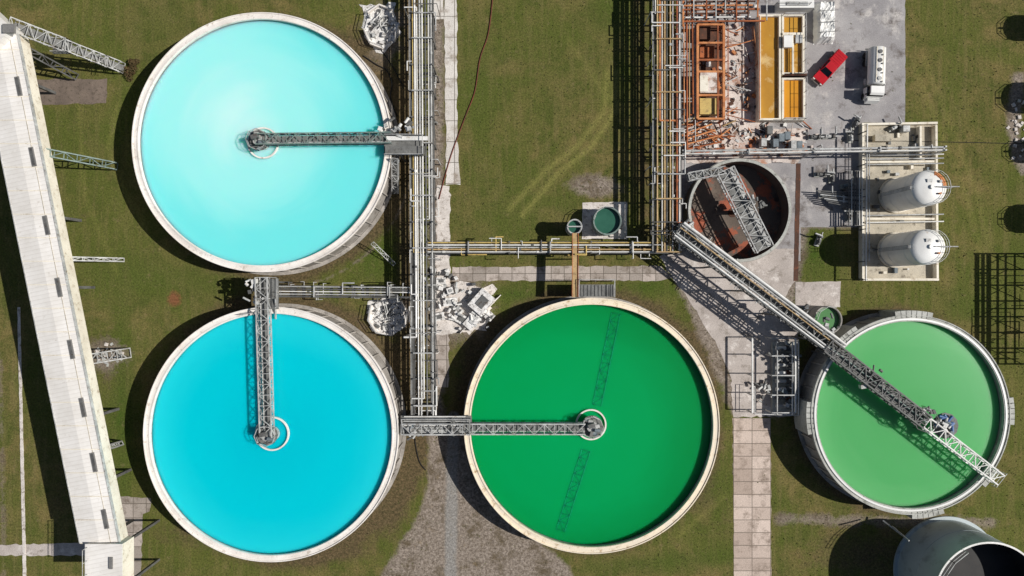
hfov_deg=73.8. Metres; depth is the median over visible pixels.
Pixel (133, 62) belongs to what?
shrub
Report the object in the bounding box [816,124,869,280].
pipe manifold
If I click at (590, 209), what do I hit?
concrete slab
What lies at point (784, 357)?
pump skid
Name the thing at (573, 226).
mixing tank
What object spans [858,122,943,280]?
containment bund
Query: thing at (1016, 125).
rubble pile
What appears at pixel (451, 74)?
concrete path
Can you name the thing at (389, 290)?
pipe rack
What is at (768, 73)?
settling basin
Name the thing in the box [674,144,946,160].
pipe rack
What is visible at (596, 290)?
access platform
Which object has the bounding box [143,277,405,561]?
thickener tank
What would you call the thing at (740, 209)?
empty settling tank
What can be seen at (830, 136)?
pump unit
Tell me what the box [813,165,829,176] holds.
pump unit
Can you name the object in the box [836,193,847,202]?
pump unit
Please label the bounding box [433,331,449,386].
concrete path
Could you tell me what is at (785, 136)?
scrap pile
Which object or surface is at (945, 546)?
storage silo
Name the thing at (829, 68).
pickup truck
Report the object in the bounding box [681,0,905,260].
concrete yard
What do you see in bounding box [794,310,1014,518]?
thickener tank
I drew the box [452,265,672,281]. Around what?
concrete path
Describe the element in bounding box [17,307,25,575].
concrete kerb
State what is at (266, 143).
thickener tank
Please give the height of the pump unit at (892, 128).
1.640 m
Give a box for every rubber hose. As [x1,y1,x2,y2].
[363,55,396,115]
[380,49,403,87]
[413,409,425,469]
[438,0,492,198]
[729,119,789,155]
[853,140,1023,143]
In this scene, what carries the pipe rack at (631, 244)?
on the ground at (454, 524)
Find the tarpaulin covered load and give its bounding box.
[813,1,837,44]
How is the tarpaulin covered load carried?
on the concrete yard at (861, 26)
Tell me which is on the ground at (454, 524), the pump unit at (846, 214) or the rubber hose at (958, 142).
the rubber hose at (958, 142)
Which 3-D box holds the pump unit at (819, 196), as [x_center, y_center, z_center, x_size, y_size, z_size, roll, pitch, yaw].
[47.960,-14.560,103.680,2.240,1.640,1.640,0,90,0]
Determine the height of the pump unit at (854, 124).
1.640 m
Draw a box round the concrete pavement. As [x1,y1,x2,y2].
[659,248,799,417]
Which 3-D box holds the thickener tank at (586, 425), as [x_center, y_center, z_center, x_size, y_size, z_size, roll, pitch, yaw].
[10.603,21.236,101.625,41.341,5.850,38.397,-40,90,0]
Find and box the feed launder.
[572,233,578,296]
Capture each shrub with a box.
[122,66,138,81]
[128,58,139,69]
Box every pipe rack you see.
[279,281,429,301]
[403,0,442,415]
[424,236,673,258]
[644,0,689,255]
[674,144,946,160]
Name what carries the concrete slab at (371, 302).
on the ground at (454, 524)
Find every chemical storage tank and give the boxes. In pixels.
[877,229,957,267]
[878,169,959,212]
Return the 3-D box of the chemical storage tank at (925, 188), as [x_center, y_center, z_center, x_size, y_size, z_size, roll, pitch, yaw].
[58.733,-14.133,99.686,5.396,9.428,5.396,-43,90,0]
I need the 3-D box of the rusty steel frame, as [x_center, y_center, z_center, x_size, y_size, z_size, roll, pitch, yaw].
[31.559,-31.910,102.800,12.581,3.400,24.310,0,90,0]
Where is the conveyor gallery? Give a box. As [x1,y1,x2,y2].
[0,13,159,575]
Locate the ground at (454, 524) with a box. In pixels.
[0,0,1023,575]
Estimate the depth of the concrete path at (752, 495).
104.47 m
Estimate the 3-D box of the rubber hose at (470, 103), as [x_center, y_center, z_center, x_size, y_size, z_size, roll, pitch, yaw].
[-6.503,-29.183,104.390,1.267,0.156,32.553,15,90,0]
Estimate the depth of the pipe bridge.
97.70 m
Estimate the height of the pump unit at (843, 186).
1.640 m
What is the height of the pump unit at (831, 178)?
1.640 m
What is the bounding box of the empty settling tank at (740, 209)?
[683,158,791,262]
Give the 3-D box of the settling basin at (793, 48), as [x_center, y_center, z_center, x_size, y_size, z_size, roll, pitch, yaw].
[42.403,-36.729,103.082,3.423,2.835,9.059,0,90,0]
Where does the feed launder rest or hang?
on the ground at (454, 524)
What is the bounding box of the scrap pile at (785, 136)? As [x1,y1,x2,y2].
[671,0,818,155]
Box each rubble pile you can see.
[362,4,399,49]
[367,298,408,335]
[424,268,500,333]
[1006,99,1023,159]
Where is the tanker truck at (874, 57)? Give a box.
[861,46,885,103]
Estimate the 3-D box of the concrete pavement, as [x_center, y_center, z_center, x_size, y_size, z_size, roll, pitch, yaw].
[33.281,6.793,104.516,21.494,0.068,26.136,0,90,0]
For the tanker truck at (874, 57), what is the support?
on the concrete yard at (861, 26)
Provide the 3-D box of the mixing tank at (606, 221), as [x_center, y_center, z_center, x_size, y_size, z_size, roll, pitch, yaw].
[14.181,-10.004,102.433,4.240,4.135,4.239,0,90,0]
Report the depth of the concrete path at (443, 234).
104.48 m
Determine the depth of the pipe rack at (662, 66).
99.57 m
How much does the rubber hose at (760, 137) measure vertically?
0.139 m
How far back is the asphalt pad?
104.48 m
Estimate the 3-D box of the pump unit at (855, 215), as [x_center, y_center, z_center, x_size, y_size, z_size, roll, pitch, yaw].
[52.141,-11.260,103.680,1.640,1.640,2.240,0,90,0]
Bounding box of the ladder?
[371,242,395,265]
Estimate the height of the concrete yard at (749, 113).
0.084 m
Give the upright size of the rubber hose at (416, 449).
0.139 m
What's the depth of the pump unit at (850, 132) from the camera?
103.77 m
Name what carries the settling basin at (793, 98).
on the concrete yard at (861, 26)
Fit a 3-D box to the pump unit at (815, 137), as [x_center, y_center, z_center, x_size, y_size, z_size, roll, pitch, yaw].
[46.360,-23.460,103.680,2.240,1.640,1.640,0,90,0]
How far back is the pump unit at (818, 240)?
103.73 m
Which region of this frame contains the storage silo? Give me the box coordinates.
[883,516,1023,575]
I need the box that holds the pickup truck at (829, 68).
[811,49,847,86]
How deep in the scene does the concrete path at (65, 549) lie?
104.48 m
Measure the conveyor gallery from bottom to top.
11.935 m
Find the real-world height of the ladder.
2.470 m
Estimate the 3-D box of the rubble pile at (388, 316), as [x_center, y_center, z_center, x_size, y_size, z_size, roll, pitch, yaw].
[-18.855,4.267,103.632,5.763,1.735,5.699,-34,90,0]
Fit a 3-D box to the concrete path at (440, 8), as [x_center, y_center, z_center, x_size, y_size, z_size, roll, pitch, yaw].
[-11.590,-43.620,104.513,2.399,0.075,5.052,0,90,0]
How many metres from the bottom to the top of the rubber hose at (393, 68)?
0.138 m
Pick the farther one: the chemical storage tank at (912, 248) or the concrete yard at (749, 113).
the concrete yard at (749, 113)
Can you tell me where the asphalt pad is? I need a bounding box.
[37,78,106,104]
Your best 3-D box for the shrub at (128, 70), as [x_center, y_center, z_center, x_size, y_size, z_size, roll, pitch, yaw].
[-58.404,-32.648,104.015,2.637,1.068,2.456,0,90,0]
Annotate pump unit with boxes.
[807,127,823,139]
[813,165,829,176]
[813,232,823,246]
[818,186,832,197]
[822,126,838,138]
[827,168,835,183]
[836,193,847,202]
[839,176,855,189]
[844,208,852,221]
[845,128,853,142]
[849,114,861,129]
[852,209,858,221]
[887,116,901,131]
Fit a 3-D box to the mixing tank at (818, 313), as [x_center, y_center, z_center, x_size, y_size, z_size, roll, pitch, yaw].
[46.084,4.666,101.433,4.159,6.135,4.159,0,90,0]
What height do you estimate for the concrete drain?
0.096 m
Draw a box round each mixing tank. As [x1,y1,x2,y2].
[565,219,581,235]
[591,206,621,235]
[800,305,841,332]
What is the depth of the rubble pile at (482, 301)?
103.60 m
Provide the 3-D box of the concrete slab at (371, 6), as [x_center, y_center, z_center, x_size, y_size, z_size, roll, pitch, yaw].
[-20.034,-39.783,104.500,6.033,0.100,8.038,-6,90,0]
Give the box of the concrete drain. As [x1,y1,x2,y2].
[794,163,800,280]
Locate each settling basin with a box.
[755,14,780,122]
[778,73,806,122]
[781,12,806,76]
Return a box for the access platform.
[578,279,614,296]
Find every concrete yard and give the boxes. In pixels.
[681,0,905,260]
[684,25,809,163]
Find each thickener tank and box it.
[132,12,427,274]
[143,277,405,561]
[401,296,719,553]
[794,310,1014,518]
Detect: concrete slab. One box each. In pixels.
[359,2,400,53]
[367,298,398,331]
[428,278,496,334]
[582,202,626,238]
[795,281,840,306]
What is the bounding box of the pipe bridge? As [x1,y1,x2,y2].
[671,218,846,358]
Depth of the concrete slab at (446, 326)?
104.45 m
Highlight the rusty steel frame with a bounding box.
[682,0,766,155]
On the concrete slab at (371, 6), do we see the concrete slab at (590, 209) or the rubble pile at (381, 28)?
the rubble pile at (381, 28)
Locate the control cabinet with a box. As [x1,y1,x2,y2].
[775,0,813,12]
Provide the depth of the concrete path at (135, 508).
104.48 m
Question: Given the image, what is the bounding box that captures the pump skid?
[745,336,801,415]
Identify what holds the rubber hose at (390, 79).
on the ground at (454, 524)
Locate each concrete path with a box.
[0,543,84,555]
[120,496,150,575]
[431,0,443,18]
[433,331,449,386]
[435,185,450,282]
[444,0,459,184]
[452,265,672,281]
[732,418,771,575]
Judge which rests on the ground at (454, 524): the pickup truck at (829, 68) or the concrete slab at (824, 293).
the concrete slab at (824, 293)
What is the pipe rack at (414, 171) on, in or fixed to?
on the ground at (454, 524)
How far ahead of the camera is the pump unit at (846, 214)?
104.18 m

